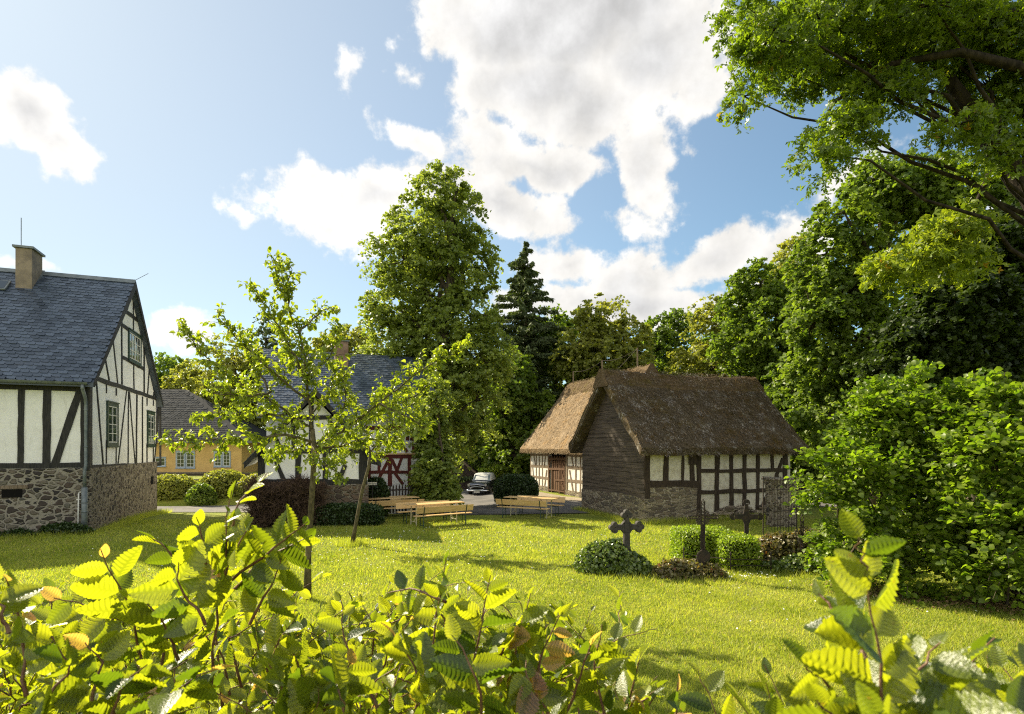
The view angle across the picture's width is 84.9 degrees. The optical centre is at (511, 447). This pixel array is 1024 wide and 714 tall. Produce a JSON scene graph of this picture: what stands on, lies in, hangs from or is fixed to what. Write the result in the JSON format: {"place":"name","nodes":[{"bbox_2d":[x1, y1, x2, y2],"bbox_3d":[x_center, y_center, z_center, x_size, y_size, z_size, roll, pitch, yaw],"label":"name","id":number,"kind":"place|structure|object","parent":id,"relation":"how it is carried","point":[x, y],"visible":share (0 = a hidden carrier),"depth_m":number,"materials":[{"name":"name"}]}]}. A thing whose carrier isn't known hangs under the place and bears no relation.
{"place":"outdoors","nodes":[
{"label":"outdoors","id":0,"kind":"place"},
{"bbox_2d":[157,473,252,475],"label":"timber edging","id":1,"kind":"object","parent":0,"point":[196,474],"depth_m":41.50,"materials":[{"name":"brown wood"}]},
{"bbox_2d":[157,489,559,514],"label":"road","id":2,"kind":"structure","parent":0,"point":[475,499],"depth_m":30.19,"materials":[{"name":"grey asphalt"}]},
{"bbox_2d":[451,460,477,488],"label":"tree","id":3,"kind":"object","parent":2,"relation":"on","point":[467,472],"visible":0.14,"depth_m":43.14,"materials":[{"name":"green plant"}]},
{"bbox_2d":[466,472,495,493],"bbox_3d":[-1.979,2.517,39.493,1.634,1.458,4.348,0,0,10],"label":"vintage car","id":4,"kind":"object","parent":2,"relation":"on","point":[484,481],"visible":0.84,"depth_m":38.13,"materials":[{"name":"black paint"}]},
{"bbox_2d":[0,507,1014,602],"bbox_3d":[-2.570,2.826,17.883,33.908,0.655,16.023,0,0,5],"label":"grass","id":5,"kind":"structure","parent":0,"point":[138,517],"depth_m":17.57,"materials":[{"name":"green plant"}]},
{"bbox_2d":[0,0,1021,438],"label":"sky","id":6,"kind":"structure","parent":0,"point":[175,143],"materials":[{"name":"blue"}]},
{"bbox_2d":[0,445,1023,713],"bbox_3d":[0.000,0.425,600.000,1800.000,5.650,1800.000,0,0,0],"label":"ground","id":7,"kind":"structure","parent":0,"point":[572,517],"depth_m":11.46,"materials":[{"name":"green plant"}]},
{"bbox_2d":[0,520,95,537],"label":"undergrowth","id":8,"kind":"object","parent":7,"relation":"on","point":[66,527],"visible":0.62,"depth_m":17.70,"materials":[{"name":"green plant"}]},
{"bbox_2d":[0,218,163,535],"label":"timbered house","id":9,"kind":"structure","parent":7,"relation":"on","point":[81,399],"depth_m":19.17,"materials":[{"name":"white paint"}]},
{"bbox_2d":[106,400,119,446],"bbox_3d":[-14.581,-0.825,20.460,0.100,1.670,1.368,0,0,-21],"label":"window","id":10,"kind":"structure","parent":9,"relation":"in","point":[112,408],"depth_m":20.45,"materials":[{"name":"green paint"}]},
{"bbox_2d":[128,328,142,366],"bbox_3d":[-15.627,-4.106,23.223,0.100,1.330,1.951,0,0,-21],"label":"window","id":11,"kind":"structure","parent":9,"relation":"in","point":[134,339],"depth_m":23.17,"materials":[{"name":"glass"}]},
{"bbox_2d":[146,410,155,446],"bbox_3d":[-16.567,-0.825,25.715,0.100,1.670,1.437,0,0,-21],"label":"window","id":12,"kind":"structure","parent":9,"relation":"in","point":[150,414],"depth_m":25.64,"materials":[{"name":"green paint"}]},
{"bbox_2d":[154,352,198,388],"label":"forest tree","id":13,"kind":"object","parent":7,"relation":"on","point":[166,363],"visible":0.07,"depth_m":66.29,"materials":[{"name":"green plant"}]},
{"bbox_2d":[160,358,228,402],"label":"forest tree","id":14,"kind":"object","parent":7,"relation":"on","point":[174,382],"visible":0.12,"depth_m":58.48,"materials":[{"name":"green plant"}]},
{"bbox_2d":[183,482,218,505],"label":"flowering shrub","id":15,"kind":"object","parent":7,"relation":"on","point":[200,494],"visible":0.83,"depth_m":31.01,"materials":[{"name":"green plant"}]},
{"bbox_2d":[157,468,257,500],"bbox_3d":[-18.076,2.216,32.667,11.202,1.980,2.630,0,0,0],"label":"flowering shrub","id":16,"kind":"object","parent":7,"relation":"on","point":[170,487],"visible":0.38,"depth_m":32.01,"materials":[{"name":"green plant"}]},
{"bbox_2d":[156,389,265,472],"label":"yellow house","id":17,"kind":"structure","parent":7,"relation":"on","point":[179,407],"depth_m":47.44,"materials":[{"name":"paint"}]},
{"bbox_2d":[156,457,165,466],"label":"window","id":18,"kind":"structure","parent":17,"relation":"in","point":[163,459],"depth_m":46.96,"materials":[{"name":"blue paint"}]},
{"bbox_2d":[175,451,184,468],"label":"window","id":19,"kind":"structure","parent":17,"relation":"in","point":[180,459],"depth_m":46.96,"materials":[{"name":"blue paint"}]},
{"bbox_2d":[185,451,195,468],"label":"window","id":20,"kind":"structure","parent":17,"relation":"in","point":[190,459],"depth_m":46.97,"materials":[{"name":"blue paint"}]},
{"bbox_2d":[213,451,221,466],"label":"window","id":21,"kind":"structure","parent":17,"relation":"in","point":[217,463],"depth_m":46.96,"materials":[{"name":"blue paint"}]},
{"bbox_2d":[222,451,230,466],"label":"window","id":22,"kind":"structure","parent":17,"relation":"in","point":[226,458],"depth_m":46.96,"materials":[{"name":"blue paint"}]},
{"bbox_2d":[180,330,265,429],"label":"forest tree","id":23,"kind":"object","parent":7,"relation":"on","point":[236,362],"visible":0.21,"depth_m":54.76,"materials":[{"name":"green plant"}]},
{"bbox_2d":[239,315,280,425],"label":"forest tree","id":24,"kind":"object","parent":7,"relation":"on","point":[267,331],"visible":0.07,"depth_m":57.67,"materials":[{"name":"green plant"}]},
{"bbox_2d":[236,473,334,527],"bbox_3d":[-8.002,1.877,19.928,3.325,1.947,1.822,0,0,-21],"label":"bush","id":25,"kind":"object","parent":7,"relation":"on","point":[271,501],"visible":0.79,"depth_m":19.56,"materials":[{"name":"brown plant"}]},
{"bbox_2d":[154,246,472,600],"bbox_3d":[-3.610,-0.403,10.267,5.891,6.510,2.061,0,0,0],"label":"apple tree","id":26,"kind":"object","parent":7,"relation":"on","point":[285,352],"visible":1,"depth_m":10.12,"materials":[{"name":"green plant"}]},
{"bbox_2d":[242,340,438,525],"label":"timbered house","id":27,"kind":"structure","parent":7,"relation":"on","point":[362,379],"depth_m":24.93,"materials":[{"name":"white paint"}]},
{"bbox_2d":[403,429,415,443],"bbox_3d":[-4.665,-0.531,25.547,0.653,0.779,0.100,0,0,-21],"label":"window","id":28,"kind":"structure","parent":27,"relation":"in","point":[408,441],"depth_m":25.52,"materials":[{"name":"white paint"}]},
{"bbox_2d":[299,324,387,354],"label":"forest tree","id":29,"kind":"object","parent":7,"relation":"on","point":[354,337],"visible":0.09,"depth_m":49.13,"materials":[{"name":"green plant"}]},
{"bbox_2d":[0,472,691,713],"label":"hornbeam hedge","id":30,"kind":"object","parent":7,"relation":"on","point":[72,664],"visible":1,"depth_m":1.32,"materials":[{"name":"green plant"}]},
{"bbox_2d":[313,502,387,526],"bbox_3d":[-5.878,2.476,20.201,2.756,1.030,1.003,0,0,0],"label":"clipped bush","id":31,"kind":"object","parent":7,"relation":"on","point":[344,514],"visible":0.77,"depth_m":19.88,"materials":[{"name":"green plant"}]},
{"bbox_2d":[316,387,422,543],"bbox_3d":[-4.182,0.545,16.040,3.261,4.634,1.402,0,0,0],"label":"apple tree","id":32,"kind":"object","parent":7,"relation":"on","point":[370,459],"visible":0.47,"depth_m":16.03,"materials":[{"name":"green plant"}]},
{"bbox_2d":[368,482,377,497],"bbox_3d":[-5.563,2.137,22.322,0.400,1.526,0.076,0,0,-10],"label":"direction sign","id":33,"kind":"object","parent":7,"relation":"on","point":[372,483],"visible":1,"depth_m":22.31,"materials":[{"name":"white paint"}]},
{"bbox_2d":[368,476,389,516],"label":"clipped bush","id":34,"kind":"object","parent":7,"relation":"on","point":[380,489],"visible":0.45,"depth_m":22.64,"materials":[{"name":"green plant"}]},
{"bbox_2d":[369,496,418,514],"bbox_3d":[-4.885,2.413,22.571,2.200,0.776,0.600,0,0,-26],"label":"beer table","id":35,"kind":"object","parent":7,"relation":"on","point":[398,497],"visible":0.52,"depth_m":22.55,"materials":[{"name":"brown wood"}]},
{"bbox_2d":[369,499,423,517],"bbox_3d":[-4.531,2.419,21.862,2.200,0.766,0.416,0,0,-26],"label":"bench","id":36,"kind":"object","parent":7,"relation":"on","point":[388,503],"visible":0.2,"depth_m":21.67,"materials":[{"name":"brown wood"}]},
{"bbox_2d":[389,495,409,513],"bbox_3d":[-5.238,2.419,23.280,2.200,0.766,0.416,0,0,-26],"label":"bench","id":37,"kind":"object","parent":7,"relation":"on","point":[400,499],"visible":0.1,"depth_m":23.64,"materials":[{"name":"brown wood"}]},
{"bbox_2d":[389,484,429,514],"bbox_3d":[-4.904,2.283,23.875,2.840,1.434,0.160,0,0,-21],"label":"picket fence","id":38,"kind":"object","parent":7,"relation":"on","point":[396,489],"visible":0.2,"depth_m":23.82,"materials":[{"name":"grey wood"}]},
{"bbox_2d":[395,500,449,522],"bbox_3d":[-3.268,2.419,21.038,2.200,0.766,0.416,0,0,-33],"label":"bench","id":39,"kind":"object","parent":7,"relation":"on","point":[400,506],"visible":0.71,"depth_m":20.85,"materials":[{"name":"brown wood"}]},
{"bbox_2d":[401,373,464,514],"bbox_3d":[-3.359,-0.055,24.292,2.766,6.334,3.099,0,0,0],"label":"lilac bush","id":40,"kind":"object","parent":7,"relation":"on","point":[433,478],"visible":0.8,"depth_m":23.59,"materials":[{"name":"green plant"}]},
{"bbox_2d":[403,501,464,525],"bbox_3d":[-2.833,2.413,20.376,2.200,0.776,0.600,0,0,-33],"label":"beer table","id":41,"kind":"object","parent":7,"relation":"on","point":[429,503],"visible":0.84,"depth_m":20.14,"materials":[{"name":"brown wood"}]},
{"bbox_2d":[353,159,522,477],"bbox_3d":[-4.052,-6.126,31.128,9.328,19.086,6.814,0,0,0],"label":"linden tree","id":42,"kind":"object","parent":7,"relation":"on","point":[419,272],"visible":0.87,"depth_m":30.04,"materials":[{"name":"green plant"}]},
{"bbox_2d":[413,504,473,527],"bbox_3d":[-2.397,2.419,19.715,2.200,0.766,0.416,0,0,-33],"label":"bench","id":43,"kind":"object","parent":7,"relation":"on","point":[436,509],"visible":0.96,"depth_m":19.58,"materials":[{"name":"brown wood"}]},
{"bbox_2d":[450,351,541,480],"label":"forest tree","id":44,"kind":"object","parent":7,"relation":"on","point":[476,451],"visible":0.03,"depth_m":44.66,"materials":[{"name":"green plant"}]},
{"bbox_2d":[478,466,513,479],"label":"hedge","id":45,"kind":"object","parent":7,"relation":"on","point":[495,471],"visible":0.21,"depth_m":40.59,"materials":[{"name":"green plant"}]},
{"bbox_2d":[449,241,575,482],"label":"spruce tree","id":46,"kind":"object","parent":7,"relation":"on","point":[521,293],"visible":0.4,"depth_m":46.28,"materials":[{"name":"green plant"}]},
{"bbox_2d":[91,527,934,628],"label":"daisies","id":47,"kind":"object","parent":7,"relation":"on","point":[568,565],"visible":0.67,"depth_m":12.60,"materials":[{"name":"white plant"}]},
{"bbox_2d":[493,473,539,505],"bbox_3d":[0.211,2.190,28.610,2.431,1.779,2.030,0,0,0],"label":"clipped bush","id":48,"kind":"object","parent":7,"relation":"on","point":[512,484],"visible":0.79,"depth_m":27.92,"materials":[{"name":"green plant"}]},
{"bbox_2d":[478,345,556,475],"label":"forest tree","id":49,"kind":"object","parent":7,"relation":"on","point":[520,425],"visible":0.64,"depth_m":41.04,"materials":[{"name":"green plant"}]},
{"bbox_2d":[496,499,549,519],"bbox_3d":[0.400,2.419,21.912,2.200,0.766,0.416,0,0,28],"label":"bench","id":50,"kind":"object","parent":7,"relation":"on","point":[521,502],"visible":1,"depth_m":21.76,"materials":[{"name":"brown wood"}]},
{"bbox_2d":[504,496,558,517],"bbox_3d":[0.767,2.413,22.615,2.200,0.776,0.600,0,0,28],"label":"beer table","id":51,"kind":"object","parent":7,"relation":"on","point":[540,498],"visible":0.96,"depth_m":22.55,"materials":[{"name":"brown wood"}]},
{"bbox_2d":[517,495,564,515],"bbox_3d":[1.135,2.419,23.317,2.200,0.766,0.416,0,0,28],"label":"bench","id":52,"kind":"object","parent":7,"relation":"on","point":[561,499],"visible":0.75,"depth_m":23.19,"materials":[{"name":"brown wood"}]},
{"bbox_2d":[517,303,582,409],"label":"forest tree","id":53,"kind":"object","parent":7,"relation":"on","point":[560,320],"visible":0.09,"depth_m":48.59,"materials":[{"name":"green plant"}]},
{"bbox_2d":[519,348,657,497],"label":"thatched barn","id":54,"kind":"structure","parent":7,"relation":"on","point":[554,467],"depth_m":35.15,"materials":[{"name":"stone"}]},
{"bbox_2d":[548,292,667,390],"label":"forest tree","id":55,"kind":"object","parent":7,"relation":"on","point":[599,339],"visible":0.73,"depth_m":43.71,"materials":[{"name":"green plant"}]},
{"bbox_2d":[572,536,653,576],"bbox_3d":[2.271,2.602,12.572,1.863,1.177,1.204,0,0,0],"label":"ivy mound","id":56,"kind":"object","parent":7,"relation":"on","point":[596,556],"visible":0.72,"depth_m":12.24,"materials":[{"name":"green plant"}]},
{"bbox_2d":[608,509,644,553],"bbox_3d":[2.551,2.144,12.482,0.826,1.512,0.120,0,0,-12],"label":"grave cross","id":57,"kind":"object","parent":7,"relation":"on","point":[626,526],"visible":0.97,"depth_m":12.44,"materials":[{"name":"stone"}]},
{"bbox_2d":[632,308,698,372],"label":"forest tree","id":58,"kind":"object","parent":7,"relation":"on","point":[667,337],"visible":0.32,"depth_m":51.04,"materials":[{"name":"green plant"}]},
{"bbox_2d":[566,368,809,522],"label":"thatched barn","id":59,"kind":"structure","parent":7,"relation":"on","point":[647,446],"depth_m":22.23,"materials":[{"name":"plant"}]},
{"bbox_2d":[647,556,728,581],"bbox_3d":[3.814,2.793,12.200,1.769,0.816,1.042,0,0,0],"label":"ivy mound","id":60,"kind":"object","parent":7,"relation":"on","point":[680,568],"visible":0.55,"depth_m":11.97,"materials":[{"name":"brown plant"}]},
{"bbox_2d":[668,524,733,562],"bbox_3d":[4.677,2.440,13.850,1.481,1.055,1.196,0,0,0],"label":"box hedge","id":61,"kind":"object","parent":7,"relation":"on","point":[686,537],"visible":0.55,"depth_m":13.47,"materials":[{"name":"green plant"}]},
{"bbox_2d":[687,499,718,564],"bbox_3d":[4.150,2.006,12.161,0.742,1.794,0.054,0,0,-8],"label":"grave cross","id":62,"kind":"object","parent":7,"relation":"on","point":[703,555],"visible":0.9,"depth_m":12.16,"materials":[{"name":"metal"}]},
{"bbox_2d":[662,294,764,382],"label":"forest tree","id":63,"kind":"object","parent":7,"relation":"on","point":[694,363],"visible":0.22,"depth_m":42.95,"materials":[{"name":"green plant"}]},
{"bbox_2d":[683,547,771,570],"bbox_3d":[4.965,2.605,13.286,2.118,0.490,1.216,0,0,17],"label":"grave railing","id":64,"kind":"object","parent":7,"relation":"on","point":[730,559],"visible":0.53,"depth_m":12.66,"materials":[{"name":"metal"}]},
{"bbox_2d":[711,532,763,571],"bbox_3d":[5.251,2.479,13.144,1.010,0.959,0.975,0,0,0],"label":"box hedge","id":65,"kind":"object","parent":7,"relation":"on","point":[740,546],"visible":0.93,"depth_m":12.80,"materials":[{"name":"green plant"}]},
{"bbox_2d":[730,499,762,534],"bbox_3d":[5.610,2.021,13.400,0.775,1.558,0.040,0,0,8],"label":"grave cross","id":66,"kind":"object","parent":7,"relation":"on","point":[746,517],"visible":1,"depth_m":13.38,"materials":[{"name":"metal"}]},
{"bbox_2d":[701,257,809,389],"bbox_3d":[17.465,-4.835,37.966,8.826,15.613,6.916,0,0,-23],"label":"forest tree","id":67,"kind":"object","parent":7,"relation":"on","point":[748,324],"visible":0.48,"depth_m":36.91,"materials":[{"name":"green plant"}]},
{"bbox_2d":[761,476,795,527],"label":"stone pillar","id":68,"kind":"structure","parent":7,"relation":"on","point":[769,495],"depth_m":19.68,"materials":[{"name":"grey stone"}]},
{"bbox_2d":[762,475,797,534],"bbox_3d":[8.742,1.885,18.240,1.799,1.930,0.075,0,0,-29],"label":"iron grille","id":69,"kind":"object","parent":7,"relation":"on","point":[777,511],"visible":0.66,"depth_m":18.21,"materials":[{"name":"black metal"}]},
{"bbox_2d":[757,552,818,573],"bbox_3d":[6.296,2.775,12.804,1.381,0.728,0.758,0,0,9],"label":"ivy mound","id":70,"kind":"object","parent":7,"relation":"on","point":[792,562],"visible":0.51,"depth_m":12.63,"materials":[{"name":"green plant"}]},
{"bbox_2d":[754,526,828,560],"bbox_3d":[7.102,2.621,14.086,2.535,1.272,1.223,0,0,0],"label":"ivy mound","id":71,"kind":"object","parent":7,"relation":"on","point":[779,544],"visible":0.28,"depth_m":13.78,"materials":[{"name":"brown plant"}]},
{"bbox_2d":[758,235,827,338],"bbox_3d":[20.236,-6.042,39.477,6.653,17.710,5.019,0,0,0],"label":"forest tree","id":72,"kind":"object","parent":7,"relation":"on","point":[782,253],"visible":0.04,"depth_m":39.13,"materials":[{"name":"green plant"}]},
{"bbox_2d":[761,352,842,497],"bbox_3d":[15.901,-1.294,31.043,5.282,8.537,6.200,0,0,44],"label":"forest tree","id":73,"kind":"object","parent":7,"relation":"on","point":[779,393],"visible":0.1,"depth_m":30.07,"materials":[{"name":"green plant"}]},
{"bbox_2d":[793,515,810,557],"bbox_3d":[6.614,2.210,12.768,0.425,1.380,0.025,0,0,-5],"label":"grave cross","id":74,"kind":"object","parent":7,"relation":"on","point":[803,528],"visible":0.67,"depth_m":12.76,"materials":[{"name":"metal"}]},
{"bbox_2d":[797,479,836,498],"bbox_3d":[15.032,2.343,29.478,7.183,1.314,0.160,0,0,-13],"label":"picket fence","id":75,"kind":"object","parent":7,"relation":"on","point":[808,486],"visible":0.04,"depth_m":29.48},
{"bbox_2d":[814,536,877,575],"bbox_3d":[7.788,2.503,12.659,1.792,1.268,1.190,0,0,0],"label":"ivy mound","id":76,"kind":"object","parent":7,"relation":"on","point":[849,549],"visible":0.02,"depth_m":12.46,"materials":[{"name":"green plant"}]},
{"bbox_2d":[678,509,1023,713],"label":"hornbeam shrub","id":77,"kind":"object","parent":7,"relation":"on","point":[953,682],"visible":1,"depth_m":0.66,"materials":[{"name":"green plant"}]},
{"bbox_2d":[702,0,1023,299],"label":"maple tree","id":78,"kind":"object","parent":7,"relation":"on","point":[971,42],"visible":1,"depth_m":10.17,"materials":[{"name":"green plant"}]},
{"bbox_2d":[780,356,988,608],"bbox_3d":[7.640,0.717,11.288,4.501,5.350,3.266,0,0,0],"label":"hazel bush","id":79,"kind":"object","parent":7,"relation":"on","point":[880,455],"visible":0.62,"depth_m":10.85,"materials":[{"name":"green plant"}]},
{"bbox_2d":[763,146,1021,505],"bbox_3d":[17.433,-5.165,24.563,12.410,16.283,5.873,0,0,0],"label":"oak tree","id":80,"kind":"object","parent":7,"relation":"on","point":[843,305],"visible":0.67,"depth_m":24.13,"materials":[{"name":"green plant"}]},
{"bbox_2d":[806,581,1023,619],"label":"leaf litter","id":81,"kind":"object","parent":7,"relation":"on","point":[967,601],"visible":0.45,"depth_m":9.99,"materials":[{"name":"brown plant"}]},
{"bbox_2d":[842,198,1023,501],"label":"oak tree","id":82,"kind":"object","parent":7,"relation":"on","point":[967,330],"visible":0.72,"depth_m":18.10,"materials":[{"name":"green plant"}]},
{"bbox_2d":[919,436,958,465],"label":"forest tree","id":83,"kind":"object","parent":7,"relation":"on","point":[923,452],"depth_m":41.09,"materials":[{"name":"green plant"}]},
{"bbox_2d":[908,366,1023,615],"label":"hazel bush","id":84,"kind":"object","parent":7,"relation":"on","point":[991,528],"visible":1,"depth_m":9.51,"materials":[{"name":"green plant"}]},
{"bbox_2d":[492,491,581,500],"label":"gravel path","id":85,"kind":"structure","parent":0,"point":[566,497],"depth_m":31.35,"materials":[{"name":"beige gravel"}]},
{"bbox_2d":[467,498,956,513],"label":"road","id":86,"kind":"structure","parent":0,"point":[568,504],"depth_m":25.75,"materials":[{"name":"grey asphalt"}]}
]}

